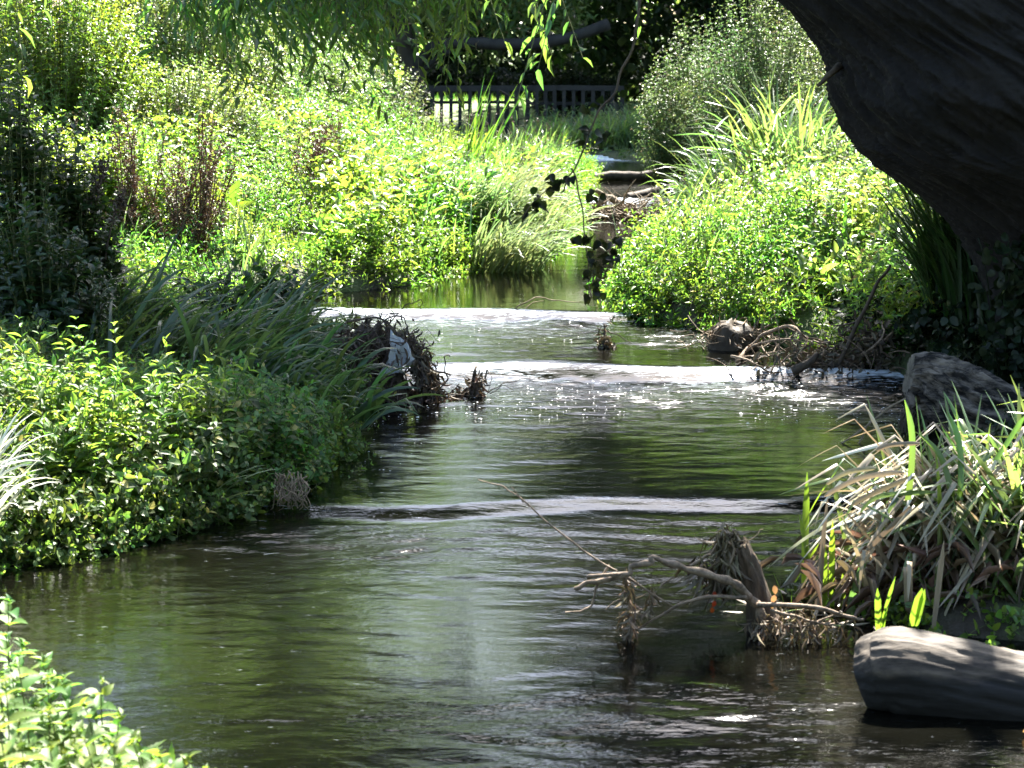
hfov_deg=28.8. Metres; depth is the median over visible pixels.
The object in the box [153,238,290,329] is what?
leafy weed
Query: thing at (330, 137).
dead dock
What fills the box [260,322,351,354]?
grass tuft
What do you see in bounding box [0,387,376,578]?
cress edge
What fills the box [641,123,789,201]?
sedge tuft
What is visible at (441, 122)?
dry stems
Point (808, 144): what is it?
sedge tuft
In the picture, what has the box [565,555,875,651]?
driftwood branch
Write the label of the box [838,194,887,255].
iris clump
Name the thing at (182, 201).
dead dock
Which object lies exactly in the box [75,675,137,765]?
nettle
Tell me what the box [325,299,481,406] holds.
debris heap
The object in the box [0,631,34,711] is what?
nettle
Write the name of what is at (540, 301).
twig
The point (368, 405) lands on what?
grass tuft
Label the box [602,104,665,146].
sedge tuft
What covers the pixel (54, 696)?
nettle
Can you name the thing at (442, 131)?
ground herbs
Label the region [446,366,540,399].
snag
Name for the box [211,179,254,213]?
dock plant
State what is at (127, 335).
grass tuft
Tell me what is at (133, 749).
nettle
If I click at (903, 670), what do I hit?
log
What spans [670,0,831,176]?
bush
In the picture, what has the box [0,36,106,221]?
bush
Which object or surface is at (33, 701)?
nettle
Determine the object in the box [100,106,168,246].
dead dock
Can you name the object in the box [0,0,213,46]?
tree
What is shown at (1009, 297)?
ivy
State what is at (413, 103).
bush
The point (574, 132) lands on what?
sedge tuft
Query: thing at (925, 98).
willow tree
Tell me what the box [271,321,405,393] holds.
grass tuft
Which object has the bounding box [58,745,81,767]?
nettle
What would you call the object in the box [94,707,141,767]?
nettle
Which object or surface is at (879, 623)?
reed shoot
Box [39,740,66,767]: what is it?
nettle
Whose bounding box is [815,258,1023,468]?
ground ivy
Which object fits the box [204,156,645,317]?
waterside herbs
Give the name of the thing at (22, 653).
nettle
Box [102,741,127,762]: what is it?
nettle
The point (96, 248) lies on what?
bush
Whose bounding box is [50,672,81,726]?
nettle
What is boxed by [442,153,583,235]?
grass tuft
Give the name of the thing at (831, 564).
reed shoot
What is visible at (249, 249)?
carpet grass
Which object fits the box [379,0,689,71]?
tree
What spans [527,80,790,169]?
ground herbs
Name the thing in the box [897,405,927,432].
hanging roots
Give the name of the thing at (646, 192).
sunken log
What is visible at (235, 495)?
trailing grass
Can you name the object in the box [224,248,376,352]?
grass tuft
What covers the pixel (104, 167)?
dead stalk
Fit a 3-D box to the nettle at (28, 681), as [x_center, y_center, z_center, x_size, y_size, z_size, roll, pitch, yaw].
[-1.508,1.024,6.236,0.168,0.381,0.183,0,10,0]
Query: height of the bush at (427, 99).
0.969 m
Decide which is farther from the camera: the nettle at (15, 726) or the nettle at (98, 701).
the nettle at (98, 701)
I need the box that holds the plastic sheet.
[379,329,414,374]
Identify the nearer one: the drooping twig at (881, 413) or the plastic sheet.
the drooping twig at (881, 413)
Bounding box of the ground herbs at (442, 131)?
[371,109,584,154]
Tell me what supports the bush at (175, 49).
on the ground at (952, 622)
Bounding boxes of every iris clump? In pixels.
[392,120,451,144]
[450,124,505,157]
[455,80,526,166]
[521,121,570,150]
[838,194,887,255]
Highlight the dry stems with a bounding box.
[10,74,924,297]
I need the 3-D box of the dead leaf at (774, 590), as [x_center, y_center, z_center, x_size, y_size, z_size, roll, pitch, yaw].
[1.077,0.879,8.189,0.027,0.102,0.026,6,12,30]
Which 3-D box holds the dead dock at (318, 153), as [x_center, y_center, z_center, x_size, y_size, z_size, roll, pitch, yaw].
[-1.958,-2.134,19.884,0.678,1.002,0.418,4,11,23]
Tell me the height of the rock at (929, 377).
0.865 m
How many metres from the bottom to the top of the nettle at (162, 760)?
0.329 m
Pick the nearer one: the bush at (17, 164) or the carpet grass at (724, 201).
the bush at (17, 164)
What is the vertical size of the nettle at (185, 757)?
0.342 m
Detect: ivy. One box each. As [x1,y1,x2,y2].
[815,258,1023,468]
[940,232,1023,388]
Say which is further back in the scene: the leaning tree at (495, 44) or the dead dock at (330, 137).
the leaning tree at (495, 44)
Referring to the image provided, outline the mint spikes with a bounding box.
[0,315,263,499]
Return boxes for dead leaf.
[710,592,716,612]
[771,586,777,607]
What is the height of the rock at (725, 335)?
0.415 m
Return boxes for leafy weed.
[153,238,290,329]
[204,252,336,317]
[268,301,393,334]
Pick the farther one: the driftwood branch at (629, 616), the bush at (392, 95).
the bush at (392, 95)
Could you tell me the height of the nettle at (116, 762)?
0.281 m
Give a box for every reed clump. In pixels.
[760,375,1023,627]
[857,194,965,304]
[858,173,988,332]
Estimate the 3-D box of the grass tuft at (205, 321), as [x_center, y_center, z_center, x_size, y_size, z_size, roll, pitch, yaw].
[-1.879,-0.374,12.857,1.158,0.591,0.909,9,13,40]
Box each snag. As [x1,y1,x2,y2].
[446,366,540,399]
[593,321,630,349]
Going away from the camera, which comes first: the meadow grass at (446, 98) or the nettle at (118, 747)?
the nettle at (118, 747)
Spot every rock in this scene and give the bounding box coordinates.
[670,311,819,350]
[902,351,1023,437]
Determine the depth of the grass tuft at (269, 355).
12.25 m
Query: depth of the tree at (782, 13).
41.42 m
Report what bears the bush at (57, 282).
on the ground at (952, 622)
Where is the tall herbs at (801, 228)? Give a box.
[653,135,932,303]
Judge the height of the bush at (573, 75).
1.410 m
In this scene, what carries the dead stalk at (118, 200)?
on the ground at (952, 622)
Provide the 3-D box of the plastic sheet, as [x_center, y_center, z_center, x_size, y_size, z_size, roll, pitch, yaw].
[-0.760,-0.204,13.015,0.251,0.299,0.105,-5,11,-24]
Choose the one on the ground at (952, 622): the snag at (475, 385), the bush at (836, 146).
the bush at (836, 146)
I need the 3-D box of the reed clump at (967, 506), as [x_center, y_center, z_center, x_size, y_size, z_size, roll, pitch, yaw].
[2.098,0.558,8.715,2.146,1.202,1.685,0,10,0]
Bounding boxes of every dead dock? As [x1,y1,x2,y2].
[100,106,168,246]
[117,137,231,260]
[177,138,243,262]
[193,109,217,260]
[276,107,358,170]
[290,122,345,204]
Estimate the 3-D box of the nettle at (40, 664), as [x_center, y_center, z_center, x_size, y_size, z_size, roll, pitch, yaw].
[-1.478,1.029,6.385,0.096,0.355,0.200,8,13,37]
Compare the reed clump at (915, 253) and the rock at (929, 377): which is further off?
the reed clump at (915, 253)
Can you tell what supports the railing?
on the ground at (952, 622)
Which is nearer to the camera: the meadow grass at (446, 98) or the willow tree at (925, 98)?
the willow tree at (925, 98)
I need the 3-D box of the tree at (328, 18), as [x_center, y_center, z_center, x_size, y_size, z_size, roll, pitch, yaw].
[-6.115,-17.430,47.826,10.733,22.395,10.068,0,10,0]
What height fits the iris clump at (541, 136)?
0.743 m
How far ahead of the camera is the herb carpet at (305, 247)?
18.52 m
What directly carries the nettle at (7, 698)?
on the ground at (952, 622)
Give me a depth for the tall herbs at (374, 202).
19.81 m
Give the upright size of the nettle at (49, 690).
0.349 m
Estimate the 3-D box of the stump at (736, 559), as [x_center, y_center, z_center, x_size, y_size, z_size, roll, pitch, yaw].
[0.906,0.823,8.306,0.511,0.506,0.264,-1,10,-7]
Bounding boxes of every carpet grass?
[57,82,580,278]
[536,127,922,297]
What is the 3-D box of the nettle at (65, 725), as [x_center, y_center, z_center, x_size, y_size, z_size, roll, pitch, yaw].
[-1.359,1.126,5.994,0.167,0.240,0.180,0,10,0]
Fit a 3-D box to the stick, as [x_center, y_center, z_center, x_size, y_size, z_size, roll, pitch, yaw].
[2.469,-0.485,13.949,0.512,0.672,0.128,-5,11,-26]
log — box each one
[594,169,662,180]
[623,183,688,196]
[853,626,1023,720]
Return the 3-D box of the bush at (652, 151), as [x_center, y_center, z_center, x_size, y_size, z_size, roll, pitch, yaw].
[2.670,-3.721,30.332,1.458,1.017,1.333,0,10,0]
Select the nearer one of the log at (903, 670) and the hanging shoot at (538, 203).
the log at (903, 670)
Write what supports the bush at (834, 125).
on the ground at (952, 622)
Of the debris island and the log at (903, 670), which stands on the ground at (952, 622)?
the debris island
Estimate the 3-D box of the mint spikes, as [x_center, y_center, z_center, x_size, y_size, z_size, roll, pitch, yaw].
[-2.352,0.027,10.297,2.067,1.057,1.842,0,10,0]
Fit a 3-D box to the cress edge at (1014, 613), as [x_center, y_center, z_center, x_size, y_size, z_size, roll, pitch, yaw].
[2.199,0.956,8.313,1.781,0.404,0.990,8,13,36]
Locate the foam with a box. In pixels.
[368,330,903,463]
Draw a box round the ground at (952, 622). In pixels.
[0,32,1023,767]
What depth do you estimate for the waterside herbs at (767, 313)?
15.92 m
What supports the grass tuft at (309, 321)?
on the ground at (952, 622)
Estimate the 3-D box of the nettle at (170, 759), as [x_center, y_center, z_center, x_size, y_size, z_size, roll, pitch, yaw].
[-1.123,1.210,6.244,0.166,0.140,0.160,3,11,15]
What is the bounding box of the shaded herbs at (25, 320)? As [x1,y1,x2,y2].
[0,256,396,455]
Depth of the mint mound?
10.16 m
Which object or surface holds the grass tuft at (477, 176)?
on the ground at (952, 622)
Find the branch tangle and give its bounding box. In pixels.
[706,309,909,380]
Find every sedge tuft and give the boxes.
[497,108,593,150]
[530,110,624,151]
[573,102,647,148]
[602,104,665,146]
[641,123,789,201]
[646,159,750,210]
[680,57,849,194]
[753,102,867,171]
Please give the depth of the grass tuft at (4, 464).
9.26 m
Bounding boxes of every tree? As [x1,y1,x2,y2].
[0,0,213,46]
[7,0,1023,348]
[150,0,430,90]
[236,1,496,74]
[308,0,613,125]
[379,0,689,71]
[520,0,816,103]
[552,0,803,64]
[730,4,820,66]
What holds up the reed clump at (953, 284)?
on the ground at (952, 622)
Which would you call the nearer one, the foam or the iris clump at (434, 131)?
the foam
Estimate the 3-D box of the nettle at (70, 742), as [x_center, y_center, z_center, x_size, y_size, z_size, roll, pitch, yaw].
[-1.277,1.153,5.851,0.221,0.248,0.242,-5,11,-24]
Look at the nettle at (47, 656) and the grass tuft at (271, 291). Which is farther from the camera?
the grass tuft at (271, 291)
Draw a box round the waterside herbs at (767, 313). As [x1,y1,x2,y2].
[552,152,933,365]
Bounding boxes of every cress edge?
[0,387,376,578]
[826,564,1023,645]
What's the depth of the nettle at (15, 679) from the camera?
6.39 m
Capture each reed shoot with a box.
[773,521,860,606]
[794,462,843,582]
[875,577,895,629]
[908,588,925,625]
[932,541,943,628]
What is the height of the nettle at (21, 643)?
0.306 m
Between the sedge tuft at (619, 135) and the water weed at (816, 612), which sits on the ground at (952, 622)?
the sedge tuft at (619, 135)
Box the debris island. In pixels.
[563,174,686,222]
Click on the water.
(386, 609)
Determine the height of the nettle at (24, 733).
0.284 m
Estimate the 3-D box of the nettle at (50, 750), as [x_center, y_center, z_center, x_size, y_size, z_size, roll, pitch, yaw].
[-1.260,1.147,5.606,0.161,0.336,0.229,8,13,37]
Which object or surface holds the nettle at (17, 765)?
on the ground at (952, 622)
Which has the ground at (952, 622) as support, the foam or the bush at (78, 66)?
the bush at (78, 66)
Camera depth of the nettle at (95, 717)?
6.41 m
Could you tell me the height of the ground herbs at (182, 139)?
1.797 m
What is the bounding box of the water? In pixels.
[0,127,1023,767]
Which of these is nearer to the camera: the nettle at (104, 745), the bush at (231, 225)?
the nettle at (104, 745)
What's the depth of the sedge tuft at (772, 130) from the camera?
22.01 m
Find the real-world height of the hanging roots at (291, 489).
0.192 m
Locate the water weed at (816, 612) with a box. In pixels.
[722,589,868,626]
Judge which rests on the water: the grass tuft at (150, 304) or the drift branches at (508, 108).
the drift branches at (508, 108)
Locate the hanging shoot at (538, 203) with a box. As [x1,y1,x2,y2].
[500,0,653,304]
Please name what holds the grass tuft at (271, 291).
on the ground at (952, 622)
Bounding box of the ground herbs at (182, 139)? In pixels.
[0,69,359,247]
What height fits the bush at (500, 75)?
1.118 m
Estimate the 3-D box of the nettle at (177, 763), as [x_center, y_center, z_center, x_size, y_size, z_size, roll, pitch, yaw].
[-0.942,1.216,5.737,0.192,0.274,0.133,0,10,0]
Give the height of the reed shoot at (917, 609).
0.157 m
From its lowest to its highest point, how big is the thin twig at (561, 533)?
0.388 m
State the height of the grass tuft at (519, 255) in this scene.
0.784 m
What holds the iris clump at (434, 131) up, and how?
on the ground at (952, 622)
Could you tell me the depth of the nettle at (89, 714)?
5.98 m
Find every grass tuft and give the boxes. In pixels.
[0,405,56,519]
[45,238,198,339]
[89,266,235,366]
[111,228,235,335]
[139,284,304,372]
[166,288,358,379]
[221,264,344,329]
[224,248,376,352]
[230,298,363,373]
[237,329,345,393]
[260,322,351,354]
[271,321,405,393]
[279,345,442,430]
[422,148,520,186]
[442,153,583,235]
[470,195,599,273]
[473,181,616,249]
[480,134,577,178]
[488,145,593,220]
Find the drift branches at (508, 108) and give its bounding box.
[471,90,546,132]
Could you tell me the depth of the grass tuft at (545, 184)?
20.92 m
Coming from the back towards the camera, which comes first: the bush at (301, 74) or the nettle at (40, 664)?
the bush at (301, 74)
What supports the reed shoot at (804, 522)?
in the water
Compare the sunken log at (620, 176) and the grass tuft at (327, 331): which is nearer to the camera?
the grass tuft at (327, 331)
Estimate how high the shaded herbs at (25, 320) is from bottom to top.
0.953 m
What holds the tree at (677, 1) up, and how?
on the ground at (952, 622)
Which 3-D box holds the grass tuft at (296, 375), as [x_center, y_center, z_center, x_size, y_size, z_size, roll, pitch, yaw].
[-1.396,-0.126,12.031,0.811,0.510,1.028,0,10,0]
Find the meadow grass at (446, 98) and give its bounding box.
[435,74,815,104]
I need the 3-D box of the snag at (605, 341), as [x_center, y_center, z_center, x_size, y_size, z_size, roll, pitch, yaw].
[0.708,-0.275,14.808,0.283,0.379,0.226,9,13,39]
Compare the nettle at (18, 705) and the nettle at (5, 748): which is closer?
the nettle at (5, 748)
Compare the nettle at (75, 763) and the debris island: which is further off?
the debris island
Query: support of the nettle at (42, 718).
on the ground at (952, 622)
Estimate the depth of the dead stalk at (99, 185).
13.56 m
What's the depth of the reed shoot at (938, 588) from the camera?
8.18 m
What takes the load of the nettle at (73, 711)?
on the ground at (952, 622)
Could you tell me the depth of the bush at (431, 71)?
51.56 m
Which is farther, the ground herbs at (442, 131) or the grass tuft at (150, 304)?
the ground herbs at (442, 131)
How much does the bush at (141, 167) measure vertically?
1.221 m
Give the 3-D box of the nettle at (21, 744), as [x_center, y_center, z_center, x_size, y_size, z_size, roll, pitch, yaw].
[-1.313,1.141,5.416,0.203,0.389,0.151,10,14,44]
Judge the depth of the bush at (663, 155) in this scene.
27.52 m
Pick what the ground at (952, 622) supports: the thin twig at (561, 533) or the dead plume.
the dead plume
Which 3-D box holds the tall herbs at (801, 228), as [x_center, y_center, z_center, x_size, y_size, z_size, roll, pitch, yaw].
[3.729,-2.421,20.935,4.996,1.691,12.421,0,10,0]
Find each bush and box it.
[0,0,170,159]
[0,36,70,309]
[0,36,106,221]
[0,177,116,342]
[37,120,134,300]
[54,110,189,247]
[61,0,307,115]
[92,53,275,159]
[143,187,256,254]
[232,19,385,116]
[232,67,365,134]
[307,26,432,124]
[346,49,455,95]
[379,82,431,122]
[385,81,429,112]
[429,60,544,97]
[522,54,646,96]
[530,56,619,117]
[630,12,740,184]
[641,117,688,166]
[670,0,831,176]
[764,37,850,153]
[792,131,868,173]
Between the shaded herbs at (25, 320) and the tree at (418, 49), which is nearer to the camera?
the shaded herbs at (25, 320)
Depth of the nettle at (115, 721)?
6.56 m
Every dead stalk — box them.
[69,151,111,240]
[84,163,111,256]
[103,188,130,280]
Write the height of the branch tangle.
0.610 m
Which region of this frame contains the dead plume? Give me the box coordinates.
[390,166,439,193]
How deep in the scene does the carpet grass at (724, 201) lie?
16.74 m
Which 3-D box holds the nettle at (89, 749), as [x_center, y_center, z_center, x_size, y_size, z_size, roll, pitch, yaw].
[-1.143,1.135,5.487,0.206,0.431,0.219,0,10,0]
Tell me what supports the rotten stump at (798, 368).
on the branch tangle
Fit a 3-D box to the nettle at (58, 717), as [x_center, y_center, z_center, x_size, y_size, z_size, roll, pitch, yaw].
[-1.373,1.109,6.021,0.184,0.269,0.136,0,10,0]
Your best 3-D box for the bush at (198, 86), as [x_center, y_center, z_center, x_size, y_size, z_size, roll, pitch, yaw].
[-3.720,-3.018,21.834,2.307,1.244,2.047,0,10,0]
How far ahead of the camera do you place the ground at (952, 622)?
15.09 m
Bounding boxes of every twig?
[478,479,617,571]
[515,297,579,308]
[841,398,905,442]
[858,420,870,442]
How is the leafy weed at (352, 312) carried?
on the ground at (952, 622)
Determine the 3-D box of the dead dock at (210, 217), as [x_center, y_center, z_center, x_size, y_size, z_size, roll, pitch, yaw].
[-2.612,-1.551,17.147,0.625,1.147,0.477,0,10,0]
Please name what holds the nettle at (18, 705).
on the ground at (952, 622)
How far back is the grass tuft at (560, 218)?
19.70 m
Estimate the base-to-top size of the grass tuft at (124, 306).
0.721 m
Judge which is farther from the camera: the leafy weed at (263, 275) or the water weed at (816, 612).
the leafy weed at (263, 275)
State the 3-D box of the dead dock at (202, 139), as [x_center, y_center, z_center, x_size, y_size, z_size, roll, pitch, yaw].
[-2.642,-1.709,17.187,0.250,1.345,0.200,0,10,0]
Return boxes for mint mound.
[0,319,331,547]
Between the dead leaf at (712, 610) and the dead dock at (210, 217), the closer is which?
the dead leaf at (712, 610)
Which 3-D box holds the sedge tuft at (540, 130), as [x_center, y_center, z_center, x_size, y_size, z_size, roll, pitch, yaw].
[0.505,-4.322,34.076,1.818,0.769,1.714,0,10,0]
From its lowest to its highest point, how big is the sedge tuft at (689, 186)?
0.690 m
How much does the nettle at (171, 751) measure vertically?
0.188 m
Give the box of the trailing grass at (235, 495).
[204,465,274,510]
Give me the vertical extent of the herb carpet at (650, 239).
1.665 m
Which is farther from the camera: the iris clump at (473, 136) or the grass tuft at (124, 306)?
the iris clump at (473, 136)
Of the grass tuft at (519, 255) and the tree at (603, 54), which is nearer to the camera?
the grass tuft at (519, 255)
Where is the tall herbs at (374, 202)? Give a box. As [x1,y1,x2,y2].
[116,75,566,256]
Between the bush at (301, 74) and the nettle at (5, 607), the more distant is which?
the bush at (301, 74)
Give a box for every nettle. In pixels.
[0,594,27,695]
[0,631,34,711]
[0,648,36,725]
[0,672,36,750]
[0,674,31,743]
[0,677,42,765]
[0,701,27,763]
[0,719,30,767]
[0,735,49,767]
[1,637,39,719]
[1,727,30,767]
[2,719,57,767]
[9,656,51,748]
[22,701,82,767]
[24,651,69,723]
[28,692,57,744]
[29,667,67,731]
[31,652,79,740]
[31,708,82,753]
[36,718,84,764]
[37,740,60,767]
[38,674,83,754]
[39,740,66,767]
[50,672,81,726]
[50,677,105,747]
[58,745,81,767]
[60,697,120,767]
[61,736,83,767]
[68,748,105,767]
[71,692,122,739]
[73,720,135,767]
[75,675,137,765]
[84,718,120,740]
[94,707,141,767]
[94,739,128,764]
[101,760,128,767]
[102,732,130,767]
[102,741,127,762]
[123,728,168,767]
[124,746,173,762]
[131,730,165,767]
[145,746,170,767]
[165,757,183,767]
[168,741,175,760]
[179,751,201,767]
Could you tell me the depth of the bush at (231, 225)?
17.62 m
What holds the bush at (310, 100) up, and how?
on the ground at (952, 622)
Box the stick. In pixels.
[831,264,890,364]
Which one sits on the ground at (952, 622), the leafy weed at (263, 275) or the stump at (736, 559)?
the leafy weed at (263, 275)
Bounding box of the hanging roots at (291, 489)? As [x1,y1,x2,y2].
[270,470,310,509]
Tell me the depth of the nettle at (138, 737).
5.85 m
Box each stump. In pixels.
[669,522,785,634]
[791,352,819,374]
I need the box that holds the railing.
[390,85,623,132]
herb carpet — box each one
[54,91,642,291]
[607,136,943,347]
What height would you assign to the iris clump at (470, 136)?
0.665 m
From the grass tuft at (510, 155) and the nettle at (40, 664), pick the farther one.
the grass tuft at (510, 155)
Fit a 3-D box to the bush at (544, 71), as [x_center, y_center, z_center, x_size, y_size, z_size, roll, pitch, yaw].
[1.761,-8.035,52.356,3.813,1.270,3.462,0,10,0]

